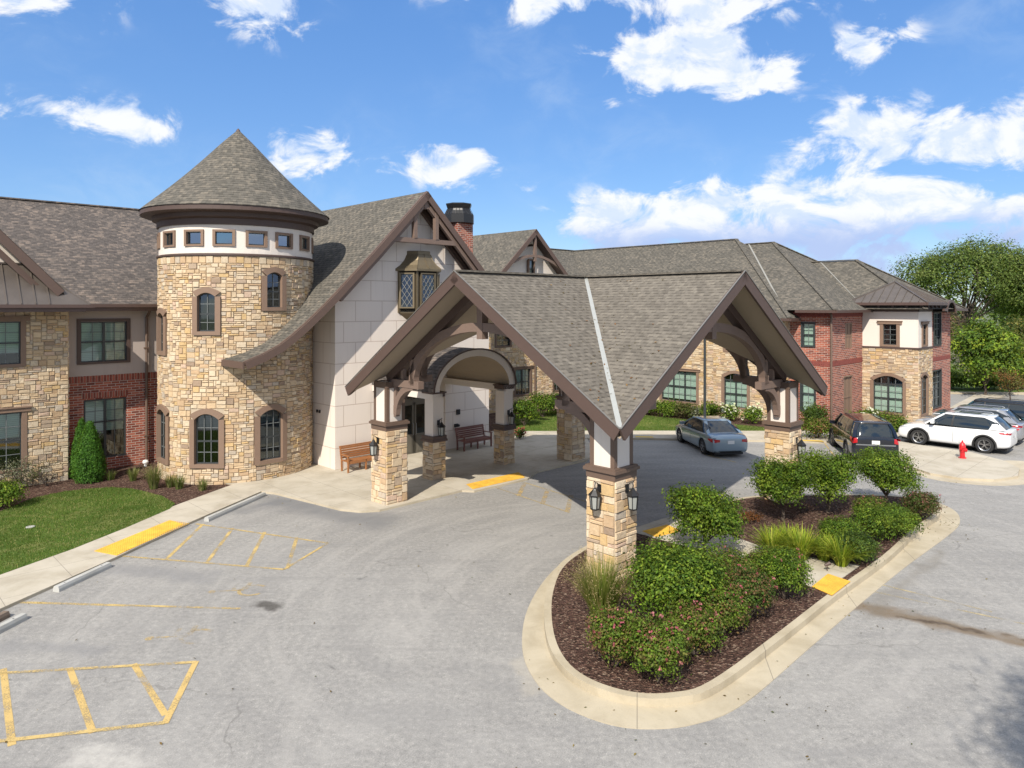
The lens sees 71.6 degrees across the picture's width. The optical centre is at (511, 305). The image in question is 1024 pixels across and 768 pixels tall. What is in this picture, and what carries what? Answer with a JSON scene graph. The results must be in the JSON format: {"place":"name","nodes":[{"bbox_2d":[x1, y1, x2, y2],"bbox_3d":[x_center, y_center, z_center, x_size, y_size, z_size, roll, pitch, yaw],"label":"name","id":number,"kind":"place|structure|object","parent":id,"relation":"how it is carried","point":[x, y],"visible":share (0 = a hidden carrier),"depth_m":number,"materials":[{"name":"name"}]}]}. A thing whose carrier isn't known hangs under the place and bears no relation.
{"place":"outdoors","nodes":[
{"label":"outdoors","id":0,"kind":"place"},
{"bbox_2d":[0,486,174,574],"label":"lawn","id":1,"kind":"structure","parent":0,"point":[52,521],"depth_m":21.88,"materials":[{"name":"green plant"}]},
{"bbox_2d":[95,520,188,555],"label":"tactile paving","id":2,"kind":"structure","parent":0,"point":[129,542],"depth_m":20.16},
{"bbox_2d":[137,458,165,489],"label":"ornamental grass","id":3,"kind":"object","parent":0,"point":[153,477],"depth_m":25.68,"materials":[{"name":"green plant"}]},
{"bbox_2d":[0,431,589,611],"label":"pavement","id":4,"kind":"structure","parent":0,"point":[350,491],"depth_m":25.31,"materials":[{"name":"concrete"}]},
{"bbox_2d":[339,441,371,472],"bbox_3d":[-6.090,6.141,28.897,1.750,0.981,0.707,0,0,-45],"label":"park bench","id":5,"kind":"object","parent":4,"relation":"on","point":[365,459],"visible":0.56,"depth_m":28.75,"materials":[{"name":"brown wood"}]},
{"bbox_2d":[455,424,492,450],"bbox_3d":[-1.776,6.141,33.067,1.750,0.981,0.707,0,0,-44],"label":"park bench","id":6,"kind":"object","parent":4,"relation":"on","point":[484,437],"visible":1,"depth_m":33.11,"materials":[{"name":"brown wood"}]},
{"bbox_2d":[467,472,524,488],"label":"tactile paving","id":7,"kind":"structure","parent":0,"point":[497,480],"depth_m":26.84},
{"bbox_2d":[0,394,1023,767],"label":"asphalt drive","id":8,"kind":"structure","parent":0,"point":[406,648],"depth_m":13.71,"materials":[{"name":"grey asphalt"}]},
{"bbox_2d":[0,613,27,633],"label":"wheel stop","id":9,"kind":"object","parent":8,"relation":"on","point":[13,621],"visible":1,"depth_m":14.82,"materials":[{"name":"concrete"}]},
{"bbox_2d":[53,562,111,591],"bbox_3d":[-10.497,6.631,17.387,0.180,0.137,1.610,0,0,12],"label":"wheel stop","id":10,"kind":"object","parent":8,"relation":"on","point":[71,582],"visible":1,"depth_m":17.27,"materials":[{"name":"concrete"}]},
{"bbox_2d":[0,721,164,742],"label":"road marking","id":11,"kind":"object","parent":8,"relation":"on","point":[59,734],"visible":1,"depth_m":11.09,"materials":[{"name":"yellow paint"}]},
{"bbox_2d":[0,663,166,745],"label":"road marking","id":12,"kind":"object","parent":8,"relation":"on","point":[82,703],"visible":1,"depth_m":12.03,"materials":[{"name":"yellow paint"}]},
{"bbox_2d":[0,661,195,673],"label":"road marking","id":13,"kind":"object","parent":8,"relation":"on","point":[115,666],"visible":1,"depth_m":13.15,"materials":[{"name":"yellow paint"}]},
{"bbox_2d":[0,462,229,510],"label":"planting bed","id":14,"kind":"object","parent":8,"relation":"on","point":[187,492],"visible":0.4,"depth_m":26.11,"materials":[{"name":"brown soil"}]},
{"bbox_2d":[0,478,29,508],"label":"shrub","id":15,"kind":"object","parent":14,"relation":"on","point":[8,493],"visible":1,"depth_m":23.20,"materials":[{"name":"green plant"}]},
{"bbox_2d":[0,455,40,484],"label":"shrub","id":16,"kind":"object","parent":14,"relation":"on","point":[15,474],"visible":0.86,"depth_m":25.62,"materials":[{"name":"green plant"}]},
{"bbox_2d":[68,417,87,478],"bbox_3d":[-16.648,5.532,27.425,0.982,2.473,0.994,0,0,0],"label":"arborvitae","id":17,"kind":"object","parent":14,"relation":"on","point":[79,427],"visible":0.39,"depth_m":27.25,"materials":[{"name":"green plant"}]},
{"bbox_2d":[69,420,108,483],"bbox_3d":[-16.011,5.535,26.869,1.275,2.401,1.312,0,0,0],"label":"arborvitae","id":18,"kind":"object","parent":14,"relation":"on","point":[89,452],"visible":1,"depth_m":26.61,"materials":[{"name":"green plant"}]},
{"bbox_2d":[21,525,297,605],"bbox_3d":[-8.059,6.696,18.259,4.696,0.001,6.045,0,0,16],"label":"road marking","id":19,"kind":"object","parent":8,"relation":"on","point":[213,554],"visible":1,"depth_m":19.09,"materials":[{"name":"yellow paint"}]},
{"bbox_2d":[163,661,198,723],"bbox_3d":[-5.753,6.692,12.359,0.110,0.001,2.029,0,0,-11],"label":"road marking","id":20,"kind":"object","parent":8,"relation":"on","point":[172,707],"visible":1,"depth_m":12.24,"materials":[{"name":"yellow paint"}]},
{"bbox_2d":[123,523,323,608],"bbox_3d":[-8.010,6.692,18.370,5.708,0.001,5.192,0,0,21],"label":"road marking","id":21,"kind":"object","parent":8,"relation":"on","point":[225,564],"visible":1,"depth_m":18.63,"materials":[{"name":"yellow paint"}]},
{"bbox_2d":[204,492,265,521],"bbox_3d":[-9.103,6.631,23.491,0.180,0.137,3.054,0,0,14],"label":"wheel stop","id":22,"kind":"object","parent":8,"relation":"on","point":[218,514],"visible":1,"depth_m":23.26,"materials":[{"name":"concrete"}]},
{"bbox_2d":[345,269,827,581],"bbox_3d":[2.500,2.842,24.100,11.625,7.715,11.625,0,0,-45],"label":"entrance canopy","id":23,"kind":"object","parent":8,"relation":"on","point":[675,319],"visible":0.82,"depth_m":20.57,"materials":[{"name":"beige"}]},
{"bbox_2d":[588,481,601,510],"bbox_3d":[1.994,4.546,16.985,0.355,0.708,0.286,0,0,-44],"label":"wall lantern","id":24,"kind":"object","parent":23,"relation":"attached to","point":[594,494],"depth_m":16.91,"materials":[{"name":"black metal"}]},
{"bbox_2d":[625,481,638,510],"bbox_3d":[2.882,4.546,16.978,0.286,0.708,0.355,0,0,-45],"label":"wall lantern","id":25,"kind":"object","parent":23,"relation":"attached to","point":[632,496],"depth_m":16.89,"materials":[{"name":"black metal"}]},
{"bbox_2d":[489,408,805,431],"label":"planting bed","id":26,"kind":"object","parent":8,"relation":"on","point":[492,419],"visible":0.09,"depth_m":41.43,"materials":[{"name":"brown plant"}]},
{"bbox_2d":[652,399,680,417],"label":"shrub","id":27,"kind":"object","parent":26,"relation":"on","point":[665,408],"visible":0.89,"depth_m":42.03,"materials":[{"name":"green plant"}]},
{"bbox_2d":[669,400,700,417],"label":"shrub","id":28,"kind":"object","parent":26,"relation":"on","point":[682,409],"visible":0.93,"depth_m":41.59,"materials":[{"name":"green plant"}]},
{"bbox_2d":[718,402,741,419],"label":"hydrangea","id":29,"kind":"object","parent":26,"relation":"on","point":[730,411],"visible":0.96,"depth_m":40.72,"materials":[{"name":"white plant"}]},
{"bbox_2d":[739,402,766,423],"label":"hydrangea","id":30,"kind":"object","parent":26,"relation":"on","point":[753,414],"visible":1,"depth_m":39.66,"materials":[{"name":"green plant"}]},
{"bbox_2d":[799,399,833,421],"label":"shrub","id":31,"kind":"object","parent":26,"relation":"on","point":[816,411],"visible":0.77,"depth_m":38.31,"materials":[{"name":"green plant"}]},
{"bbox_2d":[675,416,747,454],"bbox_3d":[9.281,5.964,33.544,2.225,1.468,4.844,0,0,-8],"label":"parked car","id":32,"kind":"object","parent":8,"relation":"on","point":[717,435],"visible":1,"depth_m":32.00,"materials":[{"name":"silver metal"}]},
{"bbox_2d":[522,503,959,728],"bbox_3d":[6.458,6.698,19.276,18.397,0.024,6.840,0,0,-45],"label":"gutter pan","id":33,"kind":"object","parent":8,"relation":"on","point":[563,690],"visible":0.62,"depth_m":13.11,"materials":[{"name":"concrete"}]},
{"bbox_2d":[544,494,939,706],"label":"kerb","id":34,"kind":"structure","parent":33,"relation":"on","point":[738,670],"depth_m":13.44,"materials":[{"name":"concrete"}]},
{"bbox_2d":[551,495,932,692],"bbox_3d":[6.344,6.622,19.377,5.862,0.155,16.808,0,0,45],"label":"planting bed","id":35,"kind":"object","parent":8,"relation":"on","point":[578,656],"visible":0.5,"depth_m":14.89,"materials":[{"name":"brown soil"}]},
{"bbox_2d":[556,537,641,619],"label":"ornamental grass","id":36,"kind":"object","parent":35,"relation":"on","point":[603,589],"depth_m":14.26,"materials":[{"name":"green plant"}]},
{"bbox_2d":[583,598,645,667],"bbox_3d":[1.929,5.968,12.913,1.254,1.158,1.347,0,0,8],"label":"shrub","id":37,"kind":"object","parent":35,"relation":"on","point":[608,626],"visible":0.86,"depth_m":12.60,"materials":[{"name":"green plant"}]},
{"bbox_2d":[619,609,697,684],"bbox_3d":[2.571,5.915,12.300,1.348,1.259,1.308,0,0,-10],"label":"shrub","id":38,"kind":"object","parent":35,"relation":"on","point":[660,639],"visible":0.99,"depth_m":12.08,"materials":[{"name":"green plant"}]},
{"bbox_2d":[615,532,734,621],"bbox_3d":[3.290,5.641,14.470,2.563,1.813,2.291,0,0,-16],"label":"shrub","id":39,"kind":"object","parent":35,"relation":"on","point":[671,572],"visible":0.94,"depth_m":13.92,"materials":[{"name":"green plant"}]},
{"bbox_2d":[658,593,726,661],"bbox_3d":[3.372,6.012,13.288,1.260,1.074,1.356,0,0,5],"label":"shrub","id":40,"kind":"object","parent":35,"relation":"on","point":[701,624],"visible":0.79,"depth_m":13.08,"materials":[{"name":"green plant"}]},
{"bbox_2d":[659,479,748,551],"bbox_3d":[4.988,5.542,18.437,2.251,2.008,2.287,0,0,14],"label":"shrub","id":41,"kind":"object","parent":35,"relation":"on","point":[693,506],"visible":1,"depth_m":17.93,"materials":[{"name":"green plant"}]},
{"bbox_2d":[691,575,757,635],"bbox_3d":[4.108,5.964,14.074,1.408,1.166,1.335,0,0,-7],"label":"shrub","id":42,"kind":"object","parent":35,"relation":"on","point":[729,612],"visible":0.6,"depth_m":13.76,"materials":[{"name":"green plant"}]},
{"bbox_2d":[713,542,760,589],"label":"shrub","id":43,"kind":"object","parent":35,"relation":"on","point":[738,559],"visible":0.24,"depth_m":15.76,"materials":[{"name":"green plant"}]},
{"bbox_2d":[717,561,778,620],"bbox_3d":[4.872,5.937,14.763,1.345,1.221,1.279,0,0,6],"label":"shrub","id":44,"kind":"object","parent":35,"relation":"on","point":[759,586],"visible":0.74,"depth_m":14.49,"materials":[{"name":"green plant"}]},
{"bbox_2d":[744,541,780,585],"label":"shrub","id":45,"kind":"object","parent":35,"relation":"on","point":[754,554],"visible":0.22,"depth_m":16.39,"materials":[{"name":"green plant"}]},
{"bbox_2d":[746,525,794,550],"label":"daylily","id":46,"kind":"object","parent":35,"relation":"on","point":[772,539],"visible":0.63,"depth_m":18.69,"materials":[{"name":"green plant"}]},
{"bbox_2d":[743,452,820,520],"bbox_3d":[8.234,5.504,21.643,2.187,2.084,2.139,0,0,-15],"label":"tree","id":47,"kind":"object","parent":35,"relation":"on","point":[778,481],"visible":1,"depth_m":21.23,"materials":[{"name":"green plant"}]},
{"bbox_2d":[755,541,815,598],"bbox_3d":[6.062,5.918,15.836,1.354,1.254,1.398,0,0,0],"label":"shrub","id":48,"kind":"object","parent":35,"relation":"on","point":[786,569],"visible":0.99,"depth_m":15.55,"materials":[{"name":"green plant"}]},
{"bbox_2d":[764,523,838,559],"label":"daylily","id":49,"kind":"object","parent":35,"relation":"on","point":[800,544],"visible":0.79,"depth_m":18.22,"materials":[{"name":"green plant"}]},
{"bbox_2d":[796,531,845,561],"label":"daylily","id":50,"kind":"object","parent":35,"relation":"on","point":[823,556],"visible":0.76,"depth_m":18.08,"materials":[{"name":"green plant"}]},
{"bbox_2d":[790,446,866,513],"bbox_3d":[9.992,5.500,22.384,2.154,2.094,2.300,0,0,-10],"label":"tree","id":51,"kind":"object","parent":35,"relation":"on","point":[834,474],"visible":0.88,"depth_m":21.85,"materials":[{"name":"green plant"}]},
{"bbox_2d":[811,514,865,540],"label":"shrub","id":52,"kind":"object","parent":35,"relation":"on","point":[832,526],"visible":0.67,"depth_m":18.86,"materials":[{"name":"green plant"}]},
{"bbox_2d":[813,533,877,567],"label":"daylily","id":53,"kind":"object","parent":35,"relation":"on","point":[840,559],"visible":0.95,"depth_m":17.73,"materials":[{"name":"green plant"}]},
{"bbox_2d":[833,527,884,563],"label":"shrub","id":54,"kind":"object","parent":35,"relation":"on","point":[863,539],"visible":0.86,"depth_m":17.87,"materials":[{"name":"green plant"}]},
{"bbox_2d":[850,492,890,515],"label":"shrub","id":55,"kind":"object","parent":35,"relation":"on","point":[873,501],"visible":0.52,"depth_m":21.14,"materials":[{"name":"green plant"}]},
{"bbox_2d":[849,501,912,541],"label":"shrub","id":56,"kind":"object","parent":35,"relation":"on","point":[878,521],"visible":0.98,"depth_m":19.52,"materials":[{"name":"green plant"}]},
{"bbox_2d":[851,445,926,505],"bbox_3d":[12.186,5.581,23.089,2.386,1.931,2.382,0,0,-1],"label":"tree","id":57,"kind":"object","parent":35,"relation":"on","point":[884,469],"visible":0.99,"depth_m":22.68,"materials":[{"name":"green plant"}]},
{"bbox_2d":[874,502,929,536],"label":"shrub","id":58,"kind":"object","parent":35,"relation":"on","point":[914,520],"visible":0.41,"depth_m":19.98,"materials":[{"name":"green plant"}]},
{"bbox_2d":[898,486,946,517],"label":"shrub","id":59,"kind":"object","parent":35,"relation":"on","point":[926,501],"visible":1,"depth_m":21.53,"materials":[{"name":"green plant"}]},
{"bbox_2d":[829,413,899,457],"bbox_3d":[15.848,5.800,32.243,2.312,1.795,4.921,0,0,13],"label":"parked car","id":60,"kind":"object","parent":8,"relation":"on","point":[850,432],"visible":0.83,"depth_m":30.21,"materials":[{"name":"black paint"}]},
{"bbox_2d":[898,410,1018,452],"bbox_3d":[21.104,5.840,33.746,2.244,1.715,4.684,0,0,-45],"label":"parked car","id":61,"kind":"object","parent":8,"relation":"on","point":[988,432],"visible":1,"depth_m":32.81,"materials":[{"name":"white paint"}]},
{"bbox_2d":[902,460,1023,485],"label":"curb","id":62,"kind":"object","parent":8,"relation":"on","point":[1019,480],"visible":0.37,"depth_m":27.13,"materials":[{"name":"beige concrete"}]},
{"bbox_2d":[915,404,1023,442],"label":"parked car","id":63,"kind":"object","parent":8,"relation":"on","point":[1012,418],"visible":0.18,"depth_m":34.48,"materials":[{"name":"silver metal"}]},
{"bbox_2d":[932,397,1023,420],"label":"parked car","id":64,"kind":"object","parent":8,"relation":"on","point":[1016,407],"visible":0.24,"depth_m":36.54,"materials":[{"name":"teal paint"}]},
{"bbox_2d":[950,314,1023,394],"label":"tree","id":65,"kind":"object","parent":8,"relation":"on","point":[990,344],"visible":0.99,"depth_m":51.62,"materials":[{"name":"green plant"}]},
{"bbox_2d":[986,366,1023,399],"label":"young tree","id":66,"kind":"object","parent":8,"relation":"on","point":[1012,382],"visible":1,"depth_m":46.93,"materials":[{"name":"green plant"}]},
{"bbox_2d":[0,0,1023,307],"label":"sky","id":67,"kind":"structure","parent":0,"point":[874,133],"materials":[{"name":"blue"}]},
{"bbox_2d":[514,411,762,430],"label":"lawn","id":68,"kind":"structure","parent":0,"point":[649,426],"depth_m":39.18,"materials":[{"name":"green plant"}]},
{"bbox_2d":[513,395,540,425],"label":"shrub","id":69,"kind":"object","parent":68,"relation":"on","point":[522,409],"visible":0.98,"depth_m":38.86,"materials":[{"name":"green plant"}]},
{"bbox_2d":[528,391,555,416],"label":"shrub","id":70,"kind":"object","parent":68,"relation":"on","point":[545,403],"visible":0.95,"depth_m":41.94,"materials":[{"name":"green plant"}]},
{"bbox_2d":[636,516,859,587],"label":"footpath","id":71,"kind":"structure","parent":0,"point":[819,572],"depth_m":19.24,"materials":[{"name":"concrete"}]},
{"bbox_2d":[812,574,849,594],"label":"tactile paving","id":72,"kind":"structure","parent":71,"relation":"on","point":[829,584],"depth_m":16.59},
{"bbox_2d":[585,393,1019,481],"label":"pavement","id":73,"kind":"structure","parent":0,"point":[945,462],"depth_m":30.43,"materials":[{"name":"concrete"}]},
{"bbox_2d":[800,415,830,438],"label":"shrub","id":74,"kind":"object","parent":73,"relation":"on","point":[816,426],"visible":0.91,"depth_m":35.07,"materials":[{"name":"green plant"}]},
{"bbox_2d":[951,309,1005,333],"bbox_3d":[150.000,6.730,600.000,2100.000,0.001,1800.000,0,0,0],"label":"ground","id":75,"kind":"structure","parent":0,"point":[978,310],"depth_m":370.22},
{"bbox_2d":[0,129,967,487],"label":"residence building","id":76,"kind":"structure","parent":75,"relation":"on","point":[236,307],"depth_m":29.25,"materials":[{"name":"beige stone"}]},
{"bbox_2d":[0,316,31,367],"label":"window","id":77,"kind":"structure","parent":76,"relation":"in","point":[12,334],"depth_m":26.04,"materials":[{"name":"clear glass"}]},
{"bbox_2d":[0,406,31,473],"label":"window","id":78,"kind":"structure","parent":76,"relation":"in","point":[13,420],"depth_m":26.10,"materials":[{"name":"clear glass"}]},
{"bbox_2d":[77,318,130,364],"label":"window","id":79,"kind":"structure","parent":76,"relation":"in","point":[97,342],"depth_m":28.90,"materials":[{"name":"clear glass"}]},
{"bbox_2d":[84,397,125,457],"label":"window","id":80,"kind":"structure","parent":76,"relation":"in","point":[108,415],"depth_m":29.21,"materials":[{"name":"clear glass"}]},
{"bbox_2d":[156,308,167,355],"bbox_3d":[-13.317,0.987,27.445,0.736,1.823,1.038,0,0,-44],"label":"window","id":81,"kind":"structure","parent":76,"relation":"in","point":[161,319],"depth_m":27.46,"materials":[{"name":"brown glass"}]},
{"bbox_2d":[156,404,169,464],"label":"window","id":82,"kind":"structure","parent":76,"relation":"in","point":[162,418],"depth_m":27.41,"materials":[{"name":"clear glass"}]},
{"bbox_2d":[184,229,203,245],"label":"window","id":83,"kind":"structure","parent":76,"relation":"in","point":[191,238],"depth_m":26.47,"materials":[{"name":"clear glass"}]},
{"bbox_2d":[189,408,223,467],"bbox_3d":[-11.346,4.928,26.632,1.300,2.223,0.683,0,0,0],"label":"window","id":84,"kind":"structure","parent":76,"relation":"in","point":[206,428],"depth_m":26.46,"materials":[{"name":"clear glass"}]},
{"bbox_2d":[192,287,220,334],"bbox_3d":[-11.354,0.208,26.625,1.054,1.783,0.669,0,0,0],"label":"window","id":85,"kind":"structure","parent":76,"relation":"in","point":[206,305],"depth_m":26.38,"materials":[{"name":"clear glass"}]},
{"bbox_2d":[212,229,234,245],"bbox_3d":[-10.788,-2.527,26.702,0.802,0.616,0.608,0,0,-11],"label":"window","id":86,"kind":"structure","parent":76,"relation":"in","point":[226,237],"depth_m":26.48,"materials":[{"name":"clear glass"}]},
{"bbox_2d":[246,230,267,247],"bbox_3d":[-9.790,-2.527,27.055,0.802,0.616,0.726,0,0,-34],"label":"window","id":87,"kind":"structure","parent":76,"relation":"in","point":[256,238],"depth_m":26.95,"materials":[{"name":"clear glass"}]},
{"bbox_2d":[254,404,286,465],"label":"window","id":88,"kind":"structure","parent":76,"relation":"in","point":[270,427],"depth_m":27.30,"materials":[{"name":"clear glass"}]},
{"bbox_2d":[261,267,286,310],"bbox_3d":[-9.319,-0.643,27.457,0.723,1.683,1.012,0,0,43],"label":"window","id":89,"kind":"structure","parent":76,"relation":"in","point":[273,285],"depth_m":27.37,"materials":[{"name":"clear glass"}]},
{"bbox_2d":[275,232,292,248],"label":"window","id":90,"kind":"structure","parent":76,"relation":"in","point":[282,241],"depth_m":27.72,"materials":[{"name":"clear glass"}]},
{"bbox_2d":[399,273,414,307],"bbox_3d":[-4.509,-0.652,30.855,0.677,1.536,0.533,0,0,7],"label":"window","id":91,"kind":"structure","parent":76,"relation":"in","point":[406,280],"depth_m":30.63,"materials":[{"name":"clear glass"}]},
{"bbox_2d":[405,396,424,454],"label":"entrance door","id":92,"kind":"structure","parent":76,"relation":"in","point":[414,407],"depth_m":31.85,"materials":[{"name":"glass"}]},
{"bbox_2d":[420,273,435,305],"bbox_3d":[-3.735,-0.652,31.067,0.820,1.536,0.790,0,0,-45],"label":"window","id":93,"kind":"structure","parent":76,"relation":"in","point":[427,282],"depth_m":30.96,"materials":[{"name":"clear glass"}]},
{"bbox_2d":[513,366,533,396],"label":"window","id":94,"kind":"structure","parent":76,"relation":"in","point":[523,387],"depth_m":46.08,"materials":[{"name":"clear glass"}]},
{"bbox_2d":[659,368,699,404],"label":"window","id":95,"kind":"structure","parent":76,"relation":"in","point":[684,387],"depth_m":44.87,"materials":[{"name":"clear glass"}]},
{"bbox_2d":[721,371,749,410],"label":"window","id":96,"kind":"structure","parent":76,"relation":"in","point":[738,393],"depth_m":42.53,"materials":[{"name":"clear glass"}]},
{"bbox_2d":[801,322,814,346],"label":"window","id":97,"kind":"structure","parent":76,"relation":"in","point":[807,328],"depth_m":39.83,"materials":[{"name":"clear glass"}]},
{"bbox_2d":[800,383,815,411],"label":"window","id":98,"kind":"structure","parent":76,"relation":"in","point":[807,393],"depth_m":39.94,"materials":[{"name":"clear glass"}]},
{"bbox_2d":[870,373,905,415],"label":"window","id":99,"kind":"structure","parent":76,"relation":"in","point":[887,390],"depth_m":41.30,"materials":[{"name":"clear glass"}]},
{"bbox_2d":[877,321,902,346],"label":"window","id":100,"kind":"structure","parent":76,"relation":"in","point":[889,330],"depth_m":41.37,"materials":[{"name":"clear glass"}]},
{"bbox_2d":[920,372,928,416],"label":"window","id":101,"kind":"structure","parent":76,"relation":"in","point":[924,376],"depth_m":41.16,"materials":[{"name":"brown glass"}]},
{"bbox_2d":[932,369,941,408],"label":"window","id":102,"kind":"structure","parent":76,"relation":"in","point":[937,374],"depth_m":43.60,"materials":[{"name":"clear glass"}]},
{"bbox_2d":[933,312,941,345],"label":"window","id":103,"kind":"structure","parent":76,"relation":"in","point":[937,316],"depth_m":43.51,"materials":[{"name":"clear glass"}]},
{"bbox_2d":[908,280,1019,334],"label":"treeline","id":104,"kind":"object","parent":75,"relation":"on","point":[977,312],"visible":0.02,"depth_m":117.37,"materials":[{"name":"green plant"}]},
{"bbox_2d":[950,335,1023,391],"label":"lawn","id":105,"kind":"structure","parent":0,"point":[970,389],"depth_m":56.84,"materials":[{"name":"green plant"}]},
{"bbox_2d":[887,233,1023,331],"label":"tree","id":106,"kind":"object","parent":105,"relation":"on","point":[1001,275],"visible":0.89,"depth_m":76.03,"materials":[{"name":"green plant"}]},
{"bbox_2d":[984,249,1023,319],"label":"tree","id":107,"kind":"object","parent":105,"relation":"on","point":[1016,310],"visible":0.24,"depth_m":80.32,"materials":[{"name":"green plant"}]},
{"bbox_2d":[997,314,1023,389],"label":"tree","id":108,"kind":"object","parent":105,"relation":"on","point":[1012,326],"visible":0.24,"depth_m":55.83,"materials":[{"name":"green plant"}]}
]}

